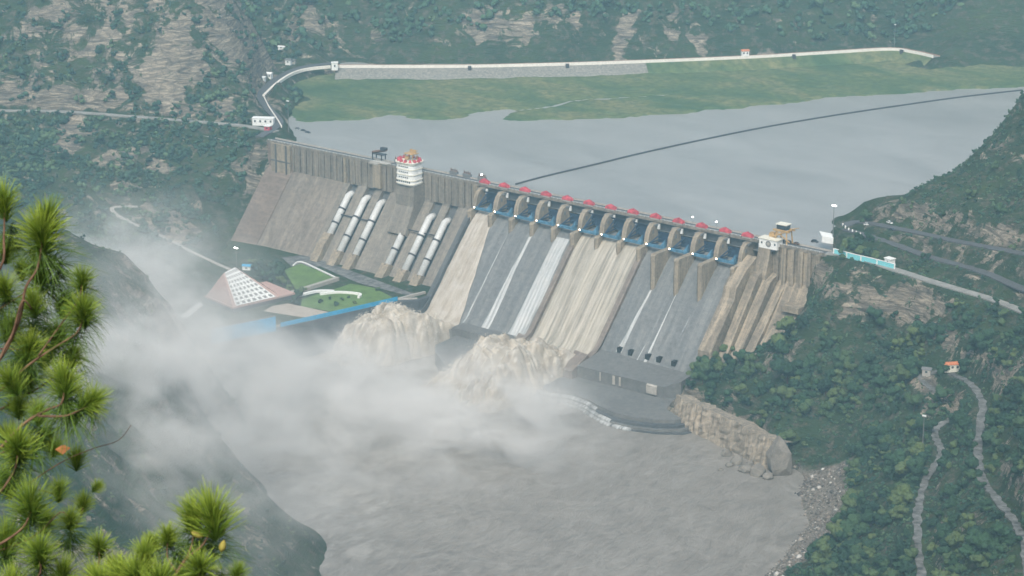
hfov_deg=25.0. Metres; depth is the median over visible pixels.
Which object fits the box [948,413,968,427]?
broadleaf tree
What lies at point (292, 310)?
paving
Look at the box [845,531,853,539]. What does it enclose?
broadleaf tree
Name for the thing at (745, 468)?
boulder
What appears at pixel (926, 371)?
grey shed
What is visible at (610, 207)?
gate hoist
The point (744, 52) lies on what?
red roofed house
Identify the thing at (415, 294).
garden wall
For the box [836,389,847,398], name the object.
broadleaf tree
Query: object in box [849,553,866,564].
broadleaf tree
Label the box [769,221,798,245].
gantry crane
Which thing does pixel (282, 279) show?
broadleaf tree
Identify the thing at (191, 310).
long shed
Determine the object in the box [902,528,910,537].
broadleaf tree
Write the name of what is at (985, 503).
broadleaf tree
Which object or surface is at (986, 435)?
broadleaf tree
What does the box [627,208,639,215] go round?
gate hoist
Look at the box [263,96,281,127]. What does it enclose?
road wall
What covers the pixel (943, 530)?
broadleaf tree
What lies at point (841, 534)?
broadleaf tree
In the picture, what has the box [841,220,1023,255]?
road
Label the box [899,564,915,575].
broadleaf tree
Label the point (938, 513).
broadleaf tree
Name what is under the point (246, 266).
blue roof
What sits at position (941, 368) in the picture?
broadleaf tree
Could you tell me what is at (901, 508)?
broadleaf tree
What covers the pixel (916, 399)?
broadleaf tree
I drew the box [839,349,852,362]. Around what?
broadleaf tree
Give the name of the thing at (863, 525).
broadleaf tree
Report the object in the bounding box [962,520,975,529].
broadleaf tree
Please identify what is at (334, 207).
dam
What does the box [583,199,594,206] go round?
gate hoist
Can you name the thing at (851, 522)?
broadleaf tree
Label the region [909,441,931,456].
broadleaf tree
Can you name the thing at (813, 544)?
broadleaf tree
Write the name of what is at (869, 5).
forest
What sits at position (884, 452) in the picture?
broadleaf tree
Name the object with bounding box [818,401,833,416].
broadleaf tree
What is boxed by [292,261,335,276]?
garden wall
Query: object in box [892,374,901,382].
broadleaf tree
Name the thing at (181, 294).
terrace
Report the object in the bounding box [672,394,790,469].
rock wall
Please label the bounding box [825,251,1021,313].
road
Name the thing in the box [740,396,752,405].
broadleaf tree
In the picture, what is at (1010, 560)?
broadleaf tree
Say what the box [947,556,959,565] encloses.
broadleaf tree
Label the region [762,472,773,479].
boulder
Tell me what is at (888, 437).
broadleaf tree
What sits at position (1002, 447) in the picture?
broadleaf tree
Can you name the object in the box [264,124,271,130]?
guard kiosk
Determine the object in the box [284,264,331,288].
lawn
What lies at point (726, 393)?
broadleaf tree
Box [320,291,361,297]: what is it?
garden wall
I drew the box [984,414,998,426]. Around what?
broadleaf tree
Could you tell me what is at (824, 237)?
white block
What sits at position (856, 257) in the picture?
turquoise wall
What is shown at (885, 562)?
broadleaf tree
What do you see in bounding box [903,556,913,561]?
broadleaf tree
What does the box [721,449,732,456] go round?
boulder
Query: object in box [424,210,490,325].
water flow
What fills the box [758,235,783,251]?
gate house
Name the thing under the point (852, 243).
broadleaf tree
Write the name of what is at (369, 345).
churning water
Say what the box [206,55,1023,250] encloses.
reservoir
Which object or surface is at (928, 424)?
broadleaf tree
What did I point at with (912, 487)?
broadleaf tree
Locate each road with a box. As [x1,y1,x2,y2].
[0,109,278,132]
[255,62,331,137]
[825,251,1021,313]
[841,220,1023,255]
[841,229,1023,291]
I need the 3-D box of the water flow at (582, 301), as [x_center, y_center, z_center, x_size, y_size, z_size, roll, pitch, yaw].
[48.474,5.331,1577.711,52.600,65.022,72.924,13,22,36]
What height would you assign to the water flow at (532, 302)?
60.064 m
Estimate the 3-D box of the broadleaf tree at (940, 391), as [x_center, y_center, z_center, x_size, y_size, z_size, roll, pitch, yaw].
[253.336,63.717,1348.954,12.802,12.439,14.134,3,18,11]
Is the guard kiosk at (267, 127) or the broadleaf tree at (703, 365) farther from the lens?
the guard kiosk at (267, 127)
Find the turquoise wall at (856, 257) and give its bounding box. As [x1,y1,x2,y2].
[833,248,894,268]
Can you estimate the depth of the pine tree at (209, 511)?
15.72 m
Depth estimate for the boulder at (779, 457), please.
1384.78 m
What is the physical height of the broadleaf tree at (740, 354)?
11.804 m
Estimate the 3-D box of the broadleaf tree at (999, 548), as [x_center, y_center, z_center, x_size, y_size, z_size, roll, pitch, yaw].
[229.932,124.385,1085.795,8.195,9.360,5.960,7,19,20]
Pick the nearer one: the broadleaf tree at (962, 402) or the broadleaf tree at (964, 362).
the broadleaf tree at (962, 402)
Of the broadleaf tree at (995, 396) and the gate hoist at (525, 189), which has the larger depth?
the gate hoist at (525, 189)
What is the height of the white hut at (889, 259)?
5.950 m
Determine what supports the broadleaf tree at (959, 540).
on the hillside
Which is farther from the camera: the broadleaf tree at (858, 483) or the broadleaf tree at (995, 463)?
the broadleaf tree at (858, 483)
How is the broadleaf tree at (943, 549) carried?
on the hillside
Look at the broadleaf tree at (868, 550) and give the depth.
1198.75 m
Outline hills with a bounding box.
[245,0,1017,63]
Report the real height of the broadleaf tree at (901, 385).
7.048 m
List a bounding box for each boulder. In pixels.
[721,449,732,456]
[725,462,733,466]
[730,454,742,465]
[738,463,750,472]
[750,463,765,476]
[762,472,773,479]
[766,436,792,475]
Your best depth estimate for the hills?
2143.32 m
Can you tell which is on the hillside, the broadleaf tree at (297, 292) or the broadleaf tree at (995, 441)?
the broadleaf tree at (995, 441)
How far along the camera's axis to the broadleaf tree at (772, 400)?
1432.35 m
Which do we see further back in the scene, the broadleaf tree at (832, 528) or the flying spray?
the flying spray
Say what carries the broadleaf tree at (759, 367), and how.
on the hillside
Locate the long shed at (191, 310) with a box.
[180,302,202,317]
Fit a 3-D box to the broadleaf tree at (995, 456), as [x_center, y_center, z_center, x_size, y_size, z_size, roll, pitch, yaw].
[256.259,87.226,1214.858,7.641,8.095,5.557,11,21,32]
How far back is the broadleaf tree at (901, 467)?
1275.47 m
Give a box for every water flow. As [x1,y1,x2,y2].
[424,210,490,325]
[462,236,506,322]
[481,236,531,328]
[508,237,568,335]
[529,233,639,353]
[616,290,651,352]
[644,295,675,361]
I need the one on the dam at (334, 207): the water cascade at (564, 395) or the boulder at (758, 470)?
the water cascade at (564, 395)
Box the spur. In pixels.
[0,211,326,575]
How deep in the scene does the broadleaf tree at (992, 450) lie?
1233.40 m
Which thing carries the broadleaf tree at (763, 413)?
on the hillside
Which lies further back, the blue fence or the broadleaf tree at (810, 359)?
the blue fence
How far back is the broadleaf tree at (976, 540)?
1094.45 m
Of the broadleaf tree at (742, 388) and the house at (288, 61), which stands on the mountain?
the house at (288, 61)
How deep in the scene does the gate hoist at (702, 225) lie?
1555.38 m
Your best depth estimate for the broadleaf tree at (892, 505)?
1231.79 m
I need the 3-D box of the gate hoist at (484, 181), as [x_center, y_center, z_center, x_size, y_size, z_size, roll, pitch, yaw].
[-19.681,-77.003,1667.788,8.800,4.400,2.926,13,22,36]
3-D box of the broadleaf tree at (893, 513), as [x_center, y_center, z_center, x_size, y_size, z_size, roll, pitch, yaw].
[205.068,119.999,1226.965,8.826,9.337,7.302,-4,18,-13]
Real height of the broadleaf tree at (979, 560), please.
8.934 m
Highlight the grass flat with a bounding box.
[291,60,1023,121]
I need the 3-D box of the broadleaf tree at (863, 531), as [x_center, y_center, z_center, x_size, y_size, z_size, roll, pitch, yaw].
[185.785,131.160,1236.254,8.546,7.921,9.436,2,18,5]
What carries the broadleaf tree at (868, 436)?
on the hillside
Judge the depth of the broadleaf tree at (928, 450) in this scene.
1291.28 m
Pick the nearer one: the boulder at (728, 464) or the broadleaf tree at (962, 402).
the broadleaf tree at (962, 402)
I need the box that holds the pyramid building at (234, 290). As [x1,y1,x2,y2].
[204,268,294,311]
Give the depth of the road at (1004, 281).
1455.19 m
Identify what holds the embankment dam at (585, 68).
on the grass flat
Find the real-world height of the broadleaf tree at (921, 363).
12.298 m
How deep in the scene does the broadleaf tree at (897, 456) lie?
1296.38 m
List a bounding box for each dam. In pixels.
[231,137,831,434]
[262,47,939,95]
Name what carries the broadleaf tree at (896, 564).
on the hillside
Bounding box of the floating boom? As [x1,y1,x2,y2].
[515,89,1021,184]
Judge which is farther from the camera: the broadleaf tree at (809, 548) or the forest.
the forest
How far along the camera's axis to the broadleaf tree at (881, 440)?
1338.63 m
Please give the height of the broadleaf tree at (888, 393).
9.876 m
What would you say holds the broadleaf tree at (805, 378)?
on the hillside
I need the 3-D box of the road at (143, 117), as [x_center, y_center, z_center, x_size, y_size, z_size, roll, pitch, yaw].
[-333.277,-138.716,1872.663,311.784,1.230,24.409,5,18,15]
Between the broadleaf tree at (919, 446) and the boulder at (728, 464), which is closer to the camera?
the broadleaf tree at (919, 446)
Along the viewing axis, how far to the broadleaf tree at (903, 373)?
1393.44 m
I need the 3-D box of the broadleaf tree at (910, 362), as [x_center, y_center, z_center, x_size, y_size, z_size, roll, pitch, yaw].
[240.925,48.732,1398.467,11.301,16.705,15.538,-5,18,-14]
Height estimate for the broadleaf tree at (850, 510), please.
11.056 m
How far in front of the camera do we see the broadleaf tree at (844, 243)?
1506.82 m
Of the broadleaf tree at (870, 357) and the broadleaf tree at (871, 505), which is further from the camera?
the broadleaf tree at (870, 357)
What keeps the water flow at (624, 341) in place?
on the dam at (334, 207)
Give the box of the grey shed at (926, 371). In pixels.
[922,366,931,376]
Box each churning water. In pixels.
[323,302,454,372]
[410,334,574,412]
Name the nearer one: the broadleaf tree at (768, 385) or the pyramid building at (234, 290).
the broadleaf tree at (768, 385)
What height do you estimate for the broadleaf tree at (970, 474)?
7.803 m
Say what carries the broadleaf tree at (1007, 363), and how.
on the hillside
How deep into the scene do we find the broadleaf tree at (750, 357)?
1481.61 m
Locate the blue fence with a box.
[280,297,397,326]
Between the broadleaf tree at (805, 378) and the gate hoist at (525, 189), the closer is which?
the broadleaf tree at (805, 378)
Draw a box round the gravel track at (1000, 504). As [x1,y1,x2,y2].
[947,373,1023,575]
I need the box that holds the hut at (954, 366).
[944,361,959,372]
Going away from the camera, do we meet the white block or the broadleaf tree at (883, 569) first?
the broadleaf tree at (883, 569)
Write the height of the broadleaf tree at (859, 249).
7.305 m
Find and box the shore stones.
[765,461,845,575]
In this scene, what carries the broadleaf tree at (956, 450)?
on the hillside
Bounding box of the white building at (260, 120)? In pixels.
[252,116,274,125]
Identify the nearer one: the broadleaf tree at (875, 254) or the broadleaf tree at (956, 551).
the broadleaf tree at (956, 551)
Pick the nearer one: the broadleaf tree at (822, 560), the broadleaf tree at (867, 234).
the broadleaf tree at (822, 560)
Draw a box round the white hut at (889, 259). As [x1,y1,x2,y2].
[884,256,895,262]
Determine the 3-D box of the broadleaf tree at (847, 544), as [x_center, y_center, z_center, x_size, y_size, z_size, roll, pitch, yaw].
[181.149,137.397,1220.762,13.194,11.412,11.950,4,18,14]
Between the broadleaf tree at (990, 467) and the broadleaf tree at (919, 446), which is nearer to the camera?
the broadleaf tree at (990, 467)
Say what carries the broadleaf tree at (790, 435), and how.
on the hillside
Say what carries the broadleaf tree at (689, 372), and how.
on the hillside
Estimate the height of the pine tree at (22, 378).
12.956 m
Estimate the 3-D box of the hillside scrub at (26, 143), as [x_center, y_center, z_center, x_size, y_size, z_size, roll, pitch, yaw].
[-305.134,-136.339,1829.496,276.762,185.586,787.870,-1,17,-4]
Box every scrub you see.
[0,0,303,285]
[0,208,307,575]
[714,139,1022,575]
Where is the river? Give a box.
[224,353,808,575]
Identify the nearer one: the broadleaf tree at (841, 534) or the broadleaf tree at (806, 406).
the broadleaf tree at (841, 534)
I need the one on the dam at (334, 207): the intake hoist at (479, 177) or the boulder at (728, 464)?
the intake hoist at (479, 177)
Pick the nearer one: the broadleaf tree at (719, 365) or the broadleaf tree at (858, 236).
the broadleaf tree at (719, 365)
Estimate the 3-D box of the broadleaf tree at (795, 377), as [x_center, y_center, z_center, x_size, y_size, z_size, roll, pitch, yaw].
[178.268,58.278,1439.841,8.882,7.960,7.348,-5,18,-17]
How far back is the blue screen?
1557.69 m
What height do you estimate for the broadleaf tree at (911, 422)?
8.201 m
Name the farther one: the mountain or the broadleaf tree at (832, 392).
the mountain
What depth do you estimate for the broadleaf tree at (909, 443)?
1322.16 m
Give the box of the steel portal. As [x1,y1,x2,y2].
[372,147,387,160]
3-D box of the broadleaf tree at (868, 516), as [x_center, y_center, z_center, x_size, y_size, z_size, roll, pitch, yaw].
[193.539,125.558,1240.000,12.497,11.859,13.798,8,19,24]
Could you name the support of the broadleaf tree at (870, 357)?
on the hillside
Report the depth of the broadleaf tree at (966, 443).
1249.45 m
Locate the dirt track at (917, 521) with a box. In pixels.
[912,370,954,575]
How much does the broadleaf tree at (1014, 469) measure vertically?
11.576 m
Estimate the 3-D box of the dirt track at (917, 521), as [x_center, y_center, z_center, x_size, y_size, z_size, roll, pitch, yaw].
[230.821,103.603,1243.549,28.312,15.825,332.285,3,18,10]
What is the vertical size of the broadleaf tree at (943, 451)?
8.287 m
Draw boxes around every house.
[266,72,272,78]
[285,58,292,64]
[741,49,749,55]
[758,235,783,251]
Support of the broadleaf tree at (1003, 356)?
on the hillside
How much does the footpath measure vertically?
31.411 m
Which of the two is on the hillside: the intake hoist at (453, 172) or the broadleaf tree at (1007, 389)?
the broadleaf tree at (1007, 389)
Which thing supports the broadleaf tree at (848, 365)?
on the hillside
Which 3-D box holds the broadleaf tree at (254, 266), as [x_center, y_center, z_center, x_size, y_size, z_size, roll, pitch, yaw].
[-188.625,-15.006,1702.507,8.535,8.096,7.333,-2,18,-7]
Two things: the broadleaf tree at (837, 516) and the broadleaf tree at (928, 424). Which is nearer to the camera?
the broadleaf tree at (837, 516)
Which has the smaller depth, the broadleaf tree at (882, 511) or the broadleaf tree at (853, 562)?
the broadleaf tree at (853, 562)
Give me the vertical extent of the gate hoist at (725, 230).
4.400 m
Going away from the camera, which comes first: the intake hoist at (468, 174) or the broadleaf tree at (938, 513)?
the broadleaf tree at (938, 513)
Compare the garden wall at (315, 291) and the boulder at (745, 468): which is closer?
the boulder at (745, 468)
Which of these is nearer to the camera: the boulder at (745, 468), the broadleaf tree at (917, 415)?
the broadleaf tree at (917, 415)
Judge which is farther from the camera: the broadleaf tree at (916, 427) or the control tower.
the control tower
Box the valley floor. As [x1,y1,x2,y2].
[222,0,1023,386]
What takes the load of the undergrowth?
on the hillside
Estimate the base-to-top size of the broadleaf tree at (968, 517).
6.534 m
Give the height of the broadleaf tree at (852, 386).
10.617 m
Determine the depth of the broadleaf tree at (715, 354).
1508.34 m
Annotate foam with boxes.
[533,396,630,430]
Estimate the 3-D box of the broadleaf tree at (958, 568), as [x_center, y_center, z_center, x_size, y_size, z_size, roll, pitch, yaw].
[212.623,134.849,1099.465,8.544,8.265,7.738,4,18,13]
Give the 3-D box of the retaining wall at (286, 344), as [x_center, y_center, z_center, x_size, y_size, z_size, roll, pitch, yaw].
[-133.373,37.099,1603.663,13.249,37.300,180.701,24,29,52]
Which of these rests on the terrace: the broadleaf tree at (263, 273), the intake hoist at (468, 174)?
the broadleaf tree at (263, 273)
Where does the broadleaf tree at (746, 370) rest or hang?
on the hillside
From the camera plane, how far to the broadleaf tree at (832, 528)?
1251.37 m
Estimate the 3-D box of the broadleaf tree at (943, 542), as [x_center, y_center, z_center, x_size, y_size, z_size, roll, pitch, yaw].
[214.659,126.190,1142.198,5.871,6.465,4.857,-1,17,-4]
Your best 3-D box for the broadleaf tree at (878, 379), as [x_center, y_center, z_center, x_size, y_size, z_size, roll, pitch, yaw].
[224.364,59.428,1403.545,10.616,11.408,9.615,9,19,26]
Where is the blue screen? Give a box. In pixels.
[210,315,275,343]
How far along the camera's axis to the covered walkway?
1667.88 m
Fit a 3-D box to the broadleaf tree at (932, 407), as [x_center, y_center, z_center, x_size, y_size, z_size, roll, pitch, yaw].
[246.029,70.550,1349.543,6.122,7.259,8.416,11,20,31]
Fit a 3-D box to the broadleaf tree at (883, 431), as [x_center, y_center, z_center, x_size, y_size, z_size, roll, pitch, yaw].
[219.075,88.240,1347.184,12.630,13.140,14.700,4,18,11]
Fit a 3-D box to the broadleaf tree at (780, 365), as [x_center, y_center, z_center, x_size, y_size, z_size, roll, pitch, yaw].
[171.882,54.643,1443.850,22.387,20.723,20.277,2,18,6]
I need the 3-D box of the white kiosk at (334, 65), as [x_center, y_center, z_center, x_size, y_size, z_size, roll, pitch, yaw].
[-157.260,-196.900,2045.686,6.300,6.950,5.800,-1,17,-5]
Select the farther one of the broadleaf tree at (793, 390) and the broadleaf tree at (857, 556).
the broadleaf tree at (793, 390)
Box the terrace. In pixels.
[156,240,429,354]
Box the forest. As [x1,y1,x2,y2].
[246,0,964,51]
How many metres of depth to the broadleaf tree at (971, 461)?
1211.85 m
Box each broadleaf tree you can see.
[247,259,256,263]
[250,263,259,270]
[255,271,264,280]
[260,270,273,281]
[275,275,286,283]
[285,284,294,290]
[291,289,302,298]
[291,299,299,304]
[297,286,306,291]
[685,379,695,389]
[686,362,693,374]
[690,357,711,378]
[692,371,709,384]
[696,355,712,365]
[704,388,715,400]
[705,372,721,388]
[712,351,721,360]
[713,360,726,371]
[719,344,734,351]
[722,353,736,364]
[722,363,734,379]
[723,389,732,402]
[730,349,745,363]
[733,383,748,394]
[739,364,754,380]
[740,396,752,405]
[744,353,756,365]
[750,362,766,374]
[753,381,766,395]
[759,409,767,417]
[765,383,774,388]
[766,395,783,405]
[769,357,802,386]
[769,385,793,400]
[776,399,791,412]
[777,429,800,443]
[788,387,796,394]
[790,375,800,381]
[796,392,809,405]
[798,373,810,388]
[798,399,813,413]
[802,351,820,367]
[804,544,813,557]
[810,538,832,565]
[811,536,823,550]
[816,378,833,395]
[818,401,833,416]
[819,557,829,568]
[822,519,844,541]
[824,562,837,571]
[825,370,836,379]
[825,560,838,566]
[826,387,837,397]
[826,398,835,408]
[828,540,836,552]
[830,513,844,523]
[832,351,843,367]
[833,368,842,382]
[835,530,848,539]
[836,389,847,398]
[838,396,849,404]
[838,539,851,561]
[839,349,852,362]
[839,513,861,536]
[840,488,862,502]
[840,497,856,510]
[840,507,859,518]
[841,239,848,248]
[841,537,861,549]
[843,361,856,375]
[843,458,860,471]
[845,376,855,384]
[845,445,856,454]
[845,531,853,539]
[846,381,863,397]
[847,237,857,249]
[847,469,863,486]
[847,563,861,575]
[849,473,867,484]
[849,493,861,505]
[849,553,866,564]
[850,544,864,554]
[850,558,859,564]
[851,524,866,537]
[852,440,865,449]
[852,522,869,535]
[854,231,863,240]
[854,245,866,254]
[854,362,871,381]
[854,475,863,484]
[859,209,872,221]
[859,426,877,445]
[859,500,878,512]
[859,551,868,558]
[860,353,876,363]
[861,509,879,527]
[862,247,870,255]
[862,393,876,410]
[862,538,879,551]
[863,544,875,558]
[864,231,872,239]
[868,533,876,539]
[872,250,879,258]
[872,555,890,565]
[873,375,889,392]
[874,508,886,521]
[876,426,897,446]
[876,442,889,460]
[877,513,891,525]
[878,449,890,458]
[879,438,892,447]
[879,559,890,570]
[880,566,887,571]
[882,448,906,473]
[884,387,899,395]
[884,434,894,443]
[886,503,904,513]
[887,395,895,402]
[887,483,913,505]
[888,352,900,359]
[888,385,903,393]
[888,505,900,519]
[889,364,917,382]
[889,539,906,561]
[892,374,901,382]
[892,561,903,567]
[895,383,906,390]
[895,459,908,473]
[897,504,909,517]
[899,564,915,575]
[900,548,918,558]
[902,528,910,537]
[903,355,918,379]
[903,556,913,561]
[904,392,923,411]
[905,482,915,491]
[906,419,915,427]
[906,457,928,475]
[906,465,923,477]
[907,437,919,446]
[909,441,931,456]
[909,476,919,485]
[911,424,920,430]
[912,413,921,418]
[913,360,925,377]
[913,451,927,463]
[915,416,937,437]
[925,448,931,455]
[925,517,938,527]
[926,403,938,414]
[926,542,938,550]
[927,394,936,403]
[934,386,954,403]
[934,510,943,517]
[935,522,949,538]
[936,360,949,374]
[936,456,949,470]
[936,546,955,554]
[938,484,961,496]
[939,537,947,546]
[941,449,951,459]
[942,551,953,565]
[944,531,964,546]
[947,514,957,528]
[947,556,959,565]
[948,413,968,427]
[948,440,957,450]
[949,448,959,455]
[949,563,966,573]
[953,535,965,545]
[954,408,966,416]
[954,548,964,560]
[957,480,969,487]
[957,504,967,511]
[958,357,969,372]
[958,527,992,557]
[959,399,966,407]
[960,439,972,451]
[960,454,982,476]
[960,469,976,482]
[961,513,974,521]
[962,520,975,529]
[963,432,977,447]
[967,524,995,550]
[969,554,989,567]
[974,480,986,490]
[979,498,991,511]
[981,427,998,443]
[982,552,991,559]
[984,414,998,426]
[984,464,995,472]
[987,455,999,467]
[988,407,1002,414]
[988,520,1012,551]
[989,444,998,453]
[990,510,1003,519]
[991,437,1002,445]
[992,394,999,401]
[992,400,1000,407]
[992,446,1003,459]
[992,542,1005,557]
[994,400,1017,423]
[995,353,1009,361]
[996,444,1009,452]
[998,532,1022,545]
[1001,360,1013,368]
[1002,385,1012,394]
[1003,554,1016,566]
[1011,457,1021,473]
[1012,415,1023,428]
[1013,376,1023,384]
[1016,455,1023,470]
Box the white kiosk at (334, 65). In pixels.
[331,61,337,69]
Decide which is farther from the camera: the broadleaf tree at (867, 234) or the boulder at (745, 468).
the broadleaf tree at (867, 234)
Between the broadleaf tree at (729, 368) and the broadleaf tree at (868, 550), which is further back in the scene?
the broadleaf tree at (729, 368)
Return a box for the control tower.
[395,148,423,185]
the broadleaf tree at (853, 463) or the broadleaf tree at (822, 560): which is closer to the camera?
the broadleaf tree at (822, 560)
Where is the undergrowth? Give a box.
[700,93,1023,575]
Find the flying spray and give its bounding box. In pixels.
[317,300,570,414]
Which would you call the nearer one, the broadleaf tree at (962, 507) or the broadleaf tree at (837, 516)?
the broadleaf tree at (962, 507)
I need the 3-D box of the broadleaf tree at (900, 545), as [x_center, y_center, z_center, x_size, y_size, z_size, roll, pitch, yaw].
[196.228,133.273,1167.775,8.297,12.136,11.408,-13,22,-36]
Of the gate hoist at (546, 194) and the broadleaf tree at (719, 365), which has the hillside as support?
the broadleaf tree at (719, 365)
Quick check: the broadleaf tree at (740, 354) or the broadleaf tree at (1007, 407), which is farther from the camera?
the broadleaf tree at (740, 354)
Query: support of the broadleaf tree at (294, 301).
on the terrace
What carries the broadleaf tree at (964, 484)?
on the hillside
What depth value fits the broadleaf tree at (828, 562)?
1215.09 m
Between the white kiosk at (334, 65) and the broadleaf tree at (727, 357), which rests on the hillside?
the broadleaf tree at (727, 357)
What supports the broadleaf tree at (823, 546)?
on the hillside
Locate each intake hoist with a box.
[449,168,458,174]
[463,170,471,177]
[477,174,486,179]
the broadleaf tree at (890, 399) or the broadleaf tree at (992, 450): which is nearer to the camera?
the broadleaf tree at (992, 450)
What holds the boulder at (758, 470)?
in the river
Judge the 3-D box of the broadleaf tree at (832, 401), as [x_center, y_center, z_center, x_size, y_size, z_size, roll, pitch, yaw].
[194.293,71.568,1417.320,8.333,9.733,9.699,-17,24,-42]
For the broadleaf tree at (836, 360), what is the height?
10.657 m
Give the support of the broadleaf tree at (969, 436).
on the hillside
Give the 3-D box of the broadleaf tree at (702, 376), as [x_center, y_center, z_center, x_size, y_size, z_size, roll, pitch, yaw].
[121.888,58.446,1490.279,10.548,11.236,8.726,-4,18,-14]
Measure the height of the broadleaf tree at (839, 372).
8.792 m
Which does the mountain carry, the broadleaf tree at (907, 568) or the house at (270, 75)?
the house at (270, 75)
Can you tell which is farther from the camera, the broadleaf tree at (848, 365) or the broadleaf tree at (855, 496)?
the broadleaf tree at (848, 365)
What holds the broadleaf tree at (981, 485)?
on the hillside
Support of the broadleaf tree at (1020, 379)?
on the hillside
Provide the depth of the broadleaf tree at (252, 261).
1715.23 m
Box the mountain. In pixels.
[0,0,584,288]
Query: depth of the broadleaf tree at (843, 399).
1410.76 m
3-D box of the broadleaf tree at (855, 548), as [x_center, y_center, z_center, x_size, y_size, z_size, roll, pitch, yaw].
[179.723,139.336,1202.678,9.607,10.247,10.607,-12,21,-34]
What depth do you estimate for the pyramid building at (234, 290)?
1621.92 m
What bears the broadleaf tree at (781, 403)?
on the hillside
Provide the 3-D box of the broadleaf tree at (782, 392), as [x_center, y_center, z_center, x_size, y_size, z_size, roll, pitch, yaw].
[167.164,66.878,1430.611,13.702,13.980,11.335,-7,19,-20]
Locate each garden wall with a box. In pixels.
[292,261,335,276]
[299,289,333,296]
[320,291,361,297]
[398,291,425,298]
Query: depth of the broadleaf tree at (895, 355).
1419.80 m
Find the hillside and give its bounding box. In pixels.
[667,98,1023,575]
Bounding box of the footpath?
[110,206,230,269]
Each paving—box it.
[264,303,326,316]
[282,255,418,295]
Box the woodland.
[693,90,1023,575]
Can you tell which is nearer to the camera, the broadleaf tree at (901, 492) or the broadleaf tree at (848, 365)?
the broadleaf tree at (901, 492)
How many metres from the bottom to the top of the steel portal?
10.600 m
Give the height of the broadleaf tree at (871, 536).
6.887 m
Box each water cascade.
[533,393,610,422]
[536,389,597,410]
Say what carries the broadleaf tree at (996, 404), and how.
on the hillside
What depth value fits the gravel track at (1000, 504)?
1234.71 m
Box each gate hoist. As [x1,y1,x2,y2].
[479,178,490,184]
[499,182,509,189]
[519,186,530,193]
[540,191,551,197]
[562,195,572,201]
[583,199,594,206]
[605,204,616,210]
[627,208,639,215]
[650,213,661,220]
[672,217,684,224]
[695,222,707,229]
[719,227,731,234]
[741,231,753,238]
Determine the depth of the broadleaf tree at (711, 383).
1485.61 m
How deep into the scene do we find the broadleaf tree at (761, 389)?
1457.73 m
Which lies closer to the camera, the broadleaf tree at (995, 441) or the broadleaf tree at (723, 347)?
the broadleaf tree at (995, 441)
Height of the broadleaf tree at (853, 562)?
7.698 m
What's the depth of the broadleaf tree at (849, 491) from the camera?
1301.77 m
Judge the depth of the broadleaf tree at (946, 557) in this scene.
1116.84 m
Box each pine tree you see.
[0,176,130,575]
[80,475,255,575]
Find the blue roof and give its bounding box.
[242,264,251,269]
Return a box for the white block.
[819,231,832,243]
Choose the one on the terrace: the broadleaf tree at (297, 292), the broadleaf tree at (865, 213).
the broadleaf tree at (297, 292)
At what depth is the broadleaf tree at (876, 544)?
1201.83 m
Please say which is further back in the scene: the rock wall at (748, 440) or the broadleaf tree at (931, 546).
the rock wall at (748, 440)
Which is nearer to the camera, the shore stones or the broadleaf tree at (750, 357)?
the shore stones
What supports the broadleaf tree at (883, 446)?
on the hillside
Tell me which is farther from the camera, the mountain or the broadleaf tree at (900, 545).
the mountain
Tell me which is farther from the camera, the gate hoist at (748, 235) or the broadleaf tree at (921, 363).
the gate hoist at (748, 235)
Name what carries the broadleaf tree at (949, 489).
on the hillside
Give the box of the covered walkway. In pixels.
[292,277,338,291]
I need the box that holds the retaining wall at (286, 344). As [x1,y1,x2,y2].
[201,295,429,371]
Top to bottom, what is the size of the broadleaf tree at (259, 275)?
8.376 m
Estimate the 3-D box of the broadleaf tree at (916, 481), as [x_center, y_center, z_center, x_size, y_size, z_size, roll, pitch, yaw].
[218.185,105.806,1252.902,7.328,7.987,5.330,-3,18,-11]
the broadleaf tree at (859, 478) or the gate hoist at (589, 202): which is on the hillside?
the broadleaf tree at (859, 478)
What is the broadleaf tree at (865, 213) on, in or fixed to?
on the hillside
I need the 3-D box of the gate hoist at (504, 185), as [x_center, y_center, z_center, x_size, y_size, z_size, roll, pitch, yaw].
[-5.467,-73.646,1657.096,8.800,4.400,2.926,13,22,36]
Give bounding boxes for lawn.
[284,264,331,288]
[301,284,391,311]
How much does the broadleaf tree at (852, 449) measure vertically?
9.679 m
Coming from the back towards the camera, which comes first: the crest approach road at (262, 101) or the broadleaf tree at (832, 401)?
the crest approach road at (262, 101)
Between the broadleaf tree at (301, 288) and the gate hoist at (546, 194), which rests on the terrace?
the broadleaf tree at (301, 288)
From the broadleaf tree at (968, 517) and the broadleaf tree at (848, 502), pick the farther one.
the broadleaf tree at (848, 502)
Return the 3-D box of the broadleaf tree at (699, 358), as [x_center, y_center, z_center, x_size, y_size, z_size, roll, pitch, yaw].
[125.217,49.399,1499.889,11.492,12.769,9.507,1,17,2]
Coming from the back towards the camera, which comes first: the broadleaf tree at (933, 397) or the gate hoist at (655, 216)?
the gate hoist at (655, 216)
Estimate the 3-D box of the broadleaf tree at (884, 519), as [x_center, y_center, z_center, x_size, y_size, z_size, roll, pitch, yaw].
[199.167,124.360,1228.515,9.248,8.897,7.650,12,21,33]
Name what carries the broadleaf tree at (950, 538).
on the hillside
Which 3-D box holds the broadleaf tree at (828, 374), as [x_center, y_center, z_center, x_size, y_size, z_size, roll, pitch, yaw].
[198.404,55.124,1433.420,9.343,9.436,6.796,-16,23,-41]
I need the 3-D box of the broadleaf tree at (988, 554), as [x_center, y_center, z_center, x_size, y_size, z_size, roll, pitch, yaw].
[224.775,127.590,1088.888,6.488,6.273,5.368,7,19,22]
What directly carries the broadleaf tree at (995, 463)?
on the hillside
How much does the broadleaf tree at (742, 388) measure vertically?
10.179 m
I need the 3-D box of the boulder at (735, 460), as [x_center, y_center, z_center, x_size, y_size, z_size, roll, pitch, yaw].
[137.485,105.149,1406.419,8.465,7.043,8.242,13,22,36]

